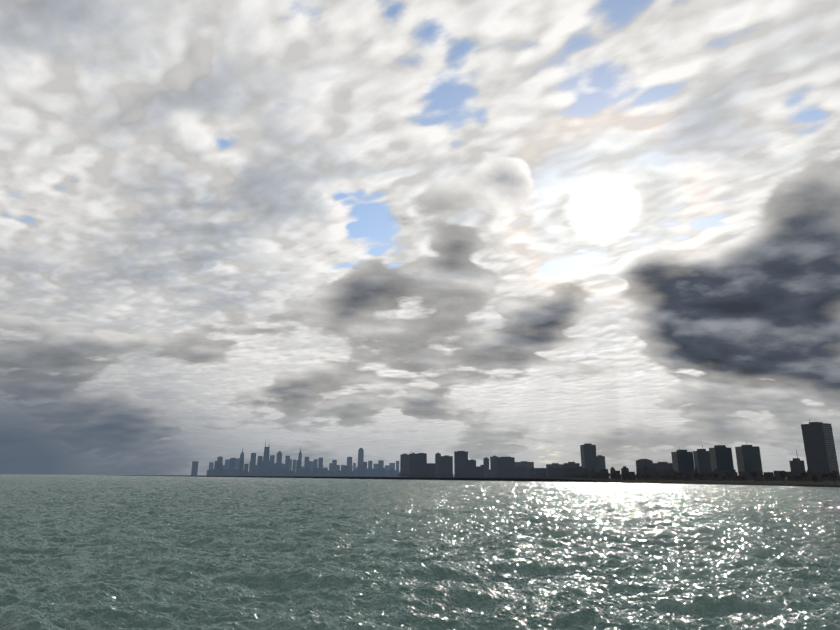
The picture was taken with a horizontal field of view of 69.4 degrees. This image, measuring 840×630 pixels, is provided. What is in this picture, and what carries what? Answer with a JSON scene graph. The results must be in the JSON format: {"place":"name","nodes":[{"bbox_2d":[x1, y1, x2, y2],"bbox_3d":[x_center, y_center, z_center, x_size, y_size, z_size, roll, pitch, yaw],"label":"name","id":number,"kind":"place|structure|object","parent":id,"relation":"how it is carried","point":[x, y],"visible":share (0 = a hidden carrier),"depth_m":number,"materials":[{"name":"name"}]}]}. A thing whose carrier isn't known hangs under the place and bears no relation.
{"place":"outdoors","nodes":[
{"label":"outdoors","id":0,"kind":"place"},
{"bbox_2d":[104,473,151,474],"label":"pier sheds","id":1,"kind":"object","parent":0,"point":[123,474],"visible":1,"depth_m":8174.46,"materials":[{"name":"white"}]},
{"bbox_2d":[0,474,839,629],"label":"lake water","id":2,"kind":"structure","parent":0,"point":[101,552],"depth_m":42.80,"materials":[{"name":"teal liquid"}]},
{"bbox_2d":[0,0,839,476],"label":"sky","id":3,"kind":"structure","parent":0,"point":[536,231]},
{"bbox_2d":[126,475,839,486],"bbox_3d":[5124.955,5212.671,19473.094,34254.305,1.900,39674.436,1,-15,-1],"label":"shore land","id":4,"kind":"structure","parent":0,"point":[802,483],"depth_m":832.17,"materials":[{"name":"black"}]},
{"bbox_2d":[191,442,399,476],"bbox_3d":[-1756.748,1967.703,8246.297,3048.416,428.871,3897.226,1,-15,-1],"label":"city skyline","id":5,"kind":"structure","parent":4,"relation":"on","point":[265,466],"depth_m":7415.95},
{"bbox_2d":[397,470,838,484],"bbox_3d":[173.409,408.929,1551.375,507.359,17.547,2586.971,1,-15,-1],"label":"park trees","id":6,"kind":"object","parent":4,"relation":"on","point":[784,474],"visible":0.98,"depth_m":575.52,"materials":[{"name":"green plant"}]},
{"bbox_2d":[400,422,839,481],"bbox_3d":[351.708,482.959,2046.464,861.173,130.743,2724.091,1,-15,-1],"label":"buildings","id":7,"kind":"structure","parent":0,"point":[819,447],"depth_m":1498.05,"materials":[{"name":"black"}]}
]}

